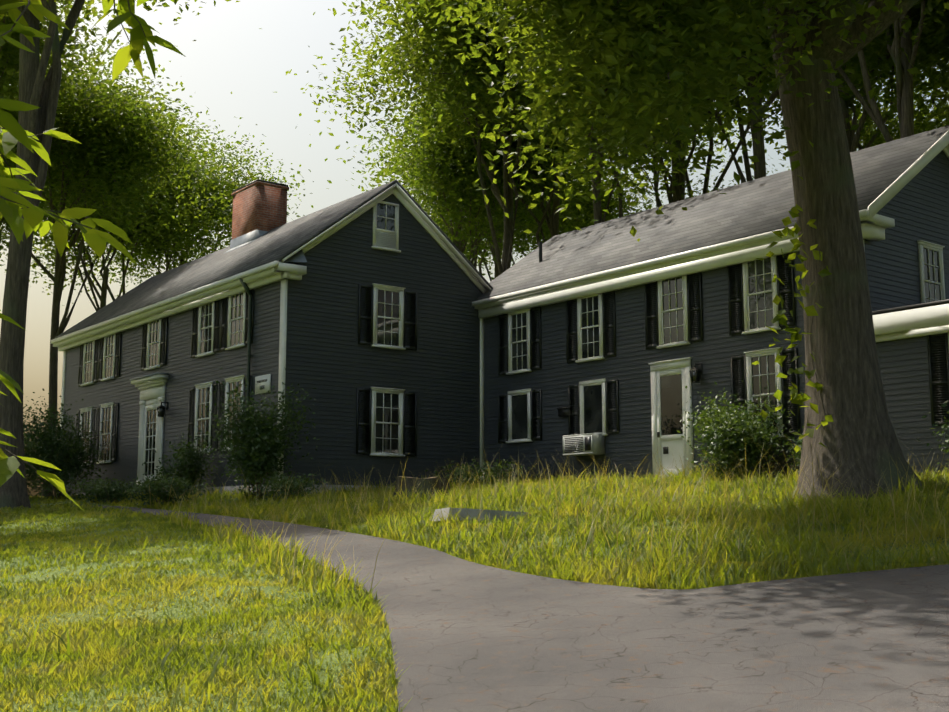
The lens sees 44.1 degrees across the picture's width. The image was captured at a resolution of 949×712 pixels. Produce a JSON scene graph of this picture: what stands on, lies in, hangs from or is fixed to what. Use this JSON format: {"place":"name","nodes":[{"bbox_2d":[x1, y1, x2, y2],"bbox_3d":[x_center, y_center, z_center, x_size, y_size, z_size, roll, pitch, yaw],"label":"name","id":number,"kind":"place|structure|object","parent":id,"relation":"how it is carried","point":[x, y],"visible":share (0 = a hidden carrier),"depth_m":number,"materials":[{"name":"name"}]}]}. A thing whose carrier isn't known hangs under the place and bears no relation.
{"place":"outdoors","nodes":[
{"label":"outdoors","id":0,"kind":"place"},
{"bbox_2d":[0,0,185,512],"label":"tree leaves","id":1,"kind":"object","parent":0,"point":[13,132],"visible":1,"depth_m":5.01,"materials":[{"name":"green plant"}]},
{"bbox_2d":[0,475,766,522],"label":"lawn grass","id":2,"kind":"structure","parent":0,"point":[20,513],"depth_m":26.75,"materials":[{"name":"green plant"}]},
{"bbox_2d":[0,0,947,496],"label":"sky","id":3,"kind":"structure","parent":0,"point":[230,52],"materials":[{"name":"white"}]},
{"bbox_2d":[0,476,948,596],"bbox_3d":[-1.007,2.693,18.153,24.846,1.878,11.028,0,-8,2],"label":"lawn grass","id":4,"kind":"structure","parent":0,"point":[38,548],"depth_m":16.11,"materials":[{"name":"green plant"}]},
{"bbox_2d":[0,480,948,711],"bbox_3d":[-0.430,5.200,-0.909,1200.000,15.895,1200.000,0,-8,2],"label":"ground","id":5,"kind":"structure","parent":0,"point":[159,612],"depth_m":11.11,"materials":[{"name":"green plant"}]},
{"bbox_2d":[24,412,59,496],"bbox_3d":[-15.044,3.101,37.054,3.954,3.361,4.942,8,-11,-43],"label":"shrub","id":6,"kind":"object","parent":5,"relation":"on","point":[32,468],"visible":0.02,"depth_m":37.22,"materials":[{"name":"green plant"}]},
{"bbox_2d":[23,388,114,498],"bbox_3d":[-12.495,2.693,35.042,4.076,3.572,4.485,0,-8,2],"label":"bush","id":7,"kind":"object","parent":5,"relation":"on","point":[58,454],"visible":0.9,"depth_m":34.54,"materials":[{"name":"green plant"}]},
{"bbox_2d":[0,48,154,274],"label":"tree","id":8,"kind":"object","parent":5,"relation":"on","point":[8,225],"visible":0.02,"depth_m":52.59,"materials":[{"name":"green plant"}]},
{"bbox_2d":[0,0,157,181],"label":"tree","id":9,"kind":"object","parent":5,"relation":"on","point":[9,59],"visible":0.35,"depth_m":37.35,"materials":[{"name":"green plant"}]},
{"bbox_2d":[65,476,145,502],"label":"path weeds","id":10,"kind":"object","parent":5,"relation":"on","point":[100,489],"depth_m":30.27,"materials":[{"name":"green plant"}]},
{"bbox_2d":[0,141,237,310],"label":"tree","id":11,"kind":"object","parent":5,"relation":"on","point":[157,243],"visible":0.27,"depth_m":55.58,"materials":[{"name":"green plant"}]},
{"bbox_2d":[0,15,243,496],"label":"tree","id":12,"kind":"object","parent":5,"relation":"on","point":[101,163],"visible":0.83,"depth_m":43.03,"materials":[{"name":"green plant"}]},
{"bbox_2d":[0,0,260,509],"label":"yard tree","id":13,"kind":"object","parent":5,"relation":"on","point":[36,89],"visible":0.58,"depth_m":30.23,"materials":[{"name":"brown plant"}]},
{"bbox_2d":[117,469,215,504],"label":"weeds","id":14,"kind":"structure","parent":5,"relation":"on","point":[162,485],"depth_m":26.94,"materials":[{"name":"green plant"}]},
{"bbox_2d":[142,427,217,495],"bbox_3d":[-7.458,2.824,29.959,1.770,1.995,1.969,-6,-10,36],"label":"shrub","id":15,"kind":"object","parent":5,"relation":"on","point":[188,459],"visible":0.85,"depth_m":29.80,"materials":[{"name":"green plant"}]},
{"bbox_2d":[87,89,313,297],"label":"tree","id":16,"kind":"object","parent":5,"relation":"on","point":[230,187],"visible":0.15,"depth_m":58.88,"materials":[{"name":"green plant"}]},
{"bbox_2d":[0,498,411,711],"bbox_3d":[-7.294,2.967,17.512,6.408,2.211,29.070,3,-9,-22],"label":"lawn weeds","id":17,"kind":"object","parent":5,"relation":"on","point":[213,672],"visible":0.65,"depth_m":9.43,"materials":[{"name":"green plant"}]},
{"bbox_2d":[197,367,319,498],"bbox_3d":[-4.819,1.831,26.537,2.727,3.184,2.600,0,-8,2],"label":"shrub","id":18,"kind":"object","parent":5,"relation":"on","point":[254,443],"visible":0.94,"depth_m":26.27,"materials":[{"name":"green plant"}]},
{"bbox_2d":[254,471,330,500],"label":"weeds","id":19,"kind":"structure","parent":5,"relation":"on","point":[296,483],"depth_m":25.22,"materials":[{"name":"green plant"}]},
{"bbox_2d":[393,476,450,497],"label":"stone block","id":20,"kind":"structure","parent":5,"relation":"on","point":[430,482],"depth_m":23.47,"materials":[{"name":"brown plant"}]},
{"bbox_2d":[286,0,579,274],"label":"tree","id":21,"kind":"object","parent":5,"relation":"on","point":[446,64],"visible":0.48,"depth_m":43.41,"materials":[{"name":"green plant"}]},
{"bbox_2d":[335,82,607,275],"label":"tree","id":22,"kind":"object","parent":5,"relation":"on","point":[431,171],"visible":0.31,"depth_m":50.48,"materials":[{"name":"green plant"}]},
{"bbox_2d":[298,40,645,281],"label":"tree","id":23,"kind":"object","parent":5,"relation":"on","point":[491,248],"depth_m":61.98,"materials":[{"name":"green plant"}]},
{"bbox_2d":[425,455,530,487],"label":"weeds","id":24,"kind":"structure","parent":5,"relation":"on","point":[484,471],"depth_m":26.56,"materials":[{"name":"green plant"}]},
{"bbox_2d":[432,507,530,522],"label":"stone slab","id":25,"kind":"structure","parent":5,"relation":"on","point":[472,513],"depth_m":16.64,"materials":[{"name":"grey stone"}]},
{"bbox_2d":[50,125,948,496],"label":"house","id":26,"kind":"structure","parent":5,"relation":"on","point":[390,327],"depth_m":29.05,"materials":[{"name":"paint"}]},
{"bbox_2d":[157,402,167,416],"bbox_3d":[-8.768,1.496,32.885,0.270,0.440,0.200,6,-10,-38],"label":"lantern","id":27,"kind":"object","parent":26,"relation":"attached to","point":[161,408],"visible":1,"depth_m":32.82,"materials":[{"name":"black metal"}]},
{"bbox_2d":[255,374,270,394],"bbox_3d":[-5.173,0.691,28.608,0.028,0.440,0.760,6,-10,-38],"label":"house sign","id":28,"kind":"object","parent":26,"relation":"attached to","point":[264,381],"visible":0.94,"depth_m":28.57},
{"bbox_2d":[556,406,571,416],"bbox_3d":[2.222,1.355,28.911,0.140,0.250,0.440,6,-10,-38],"label":"mailbox","id":29,"kind":"object","parent":26,"relation":"on","point":[564,411],"visible":0.93,"depth_m":28.85,"materials":[{"name":"black metal"}]},
{"bbox_2d":[563,433,604,455],"bbox_3d":[2.617,2.130,28.074,0.415,0.480,1.020,6,-10,-38],"label":"air conditioner","id":30,"kind":"object","parent":26,"relation":"attached to","point":[584,444],"visible":1,"depth_m":27.82,"materials":[{"name":"metal"}]},
{"bbox_2d":[689,363,701,382],"bbox_3d":[4.851,0.366,25.589,0.270,0.440,0.200,6,-10,-38],"label":"door lamp","id":31,"kind":"object","parent":26,"relation":"attached to","point":[695,373],"visible":1,"depth_m":25.53,"materials":[{"name":"black metal"}]},
{"bbox_2d":[319,57,734,268],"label":"tree","id":32,"kind":"object","parent":5,"relation":"on","point":[552,220],"visible":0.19,"depth_m":48.58,"materials":[{"name":"green plant"}]},
{"bbox_2d":[123,438,948,612],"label":"tall bank grass","id":33,"kind":"structure","parent":5,"relation":"on","point":[882,517],"depth_m":14.44,"materials":[{"name":"green plant"}]},
{"bbox_2d":[451,152,666,270],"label":"tree","id":34,"kind":"object","parent":5,"relation":"on","point":[586,216],"visible":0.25,"depth_m":65.25,"materials":[{"name":"green plant"}]},
{"bbox_2d":[420,0,766,224],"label":"tree","id":35,"kind":"object","parent":5,"relation":"on","point":[597,210],"visible":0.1,"depth_m":39.43,"materials":[{"name":"green plant"}]},
{"bbox_2d":[350,0,948,502],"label":"tree","id":36,"kind":"object","parent":5,"relation":"on","point":[628,54],"visible":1,"depth_m":17.70,"materials":[{"name":"green plant"}]},
{"bbox_2d":[751,204,833,452],"bbox_3d":[4.916,-0.270,17.780,1.356,4.094,0.959,0,-8,2],"label":"vine","id":37,"kind":"object","parent":36,"relation":"attached to","point":[796,398],"visible":0.98,"depth_m":17.83,"materials":[{"name":"green plant"}]},
{"bbox_2d":[600,70,776,213],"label":"tree","id":38,"kind":"object","parent":5,"relation":"on","point":[669,195],"depth_m":63.70,"materials":[{"name":"green plant"}]},
{"bbox_2d":[568,22,872,201],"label":"tree","id":39,"kind":"object","parent":5,"relation":"on","point":[678,189],"depth_m":46.37,"materials":[{"name":"green plant"}]},
{"bbox_2d":[659,159,789,199],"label":"tree","id":40,"kind":"object","parent":5,"relation":"on","point":[699,180],"depth_m":60.55,"materials":[{"name":"green plant"}]},
{"bbox_2d":[676,381,798,480],"bbox_3d":[5.350,1.567,23.614,2.614,2.255,2.772,-3,-9,21],"label":"shrub","id":41,"kind":"object","parent":5,"relation":"on","point":[731,433],"visible":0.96,"depth_m":23.26,"materials":[{"name":"green plant"}]},
{"bbox_2d":[679,0,884,182],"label":"tree","id":42,"kind":"object","parent":5,"relation":"on","point":[759,153],"visible":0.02,"depth_m":38.89,"materials":[{"name":"green plant"}]},
{"bbox_2d":[782,426,803,471],"bbox_3d":[6.452,1.958,22.554,1.186,1.187,1.280,0,-8,2],"label":"shrub","id":43,"kind":"object","parent":5,"relation":"on","point":[799,451],"visible":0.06,"depth_m":22.48,"materials":[{"name":"green plant"}]},
{"bbox_2d":[681,0,948,156],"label":"tree","id":44,"kind":"object","parent":5,"relation":"on","point":[853,62],"visible":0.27,"depth_m":36.04,"materials":[{"name":"green plant"}]},
{"bbox_2d":[727,0,935,142],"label":"tree","id":45,"kind":"object","parent":5,"relation":"on","point":[904,88],"visible":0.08,"depth_m":32.67,"materials":[{"name":"brown plant"}]},
{"bbox_2d":[734,40,948,166],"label":"tree","id":46,"kind":"object","parent":5,"relation":"on","point":[782,137],"visible":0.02,"depth_m":58.26,"materials":[{"name":"green plant"}]},
{"bbox_2d":[835,0,948,133],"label":"tree","id":47,"kind":"object","parent":5,"relation":"on","point":[932,28],"visible":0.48,"depth_m":33.55,"materials":[{"name":"green plant"}]},
{"bbox_2d":[847,79,948,148],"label":"tree","id":48,"kind":"object","parent":5,"relation":"on","point":[866,138],"visible":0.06,"depth_m":44.26,"materials":[{"name":"green plant"}]},
{"bbox_2d":[917,402,948,454],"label":"shrub","id":49,"kind":"object","parent":5,"relation":"on","point":[946,420],"visible":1,"depth_m":17.97,"materials":[{"name":"green plant"}]},
{"bbox_2d":[927,401,948,470],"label":"shrub","id":50,"kind":"object","parent":5,"relation":"on","point":[946,441],"visible":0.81,"depth_m":19.75,"materials":[{"name":"green plant"}]},
{"bbox_2d":[92,505,948,711],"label":"path","id":51,"kind":"structure","parent":0,"point":[467,636],"depth_m":8.20,"materials":[{"name":"grey asphalt"}]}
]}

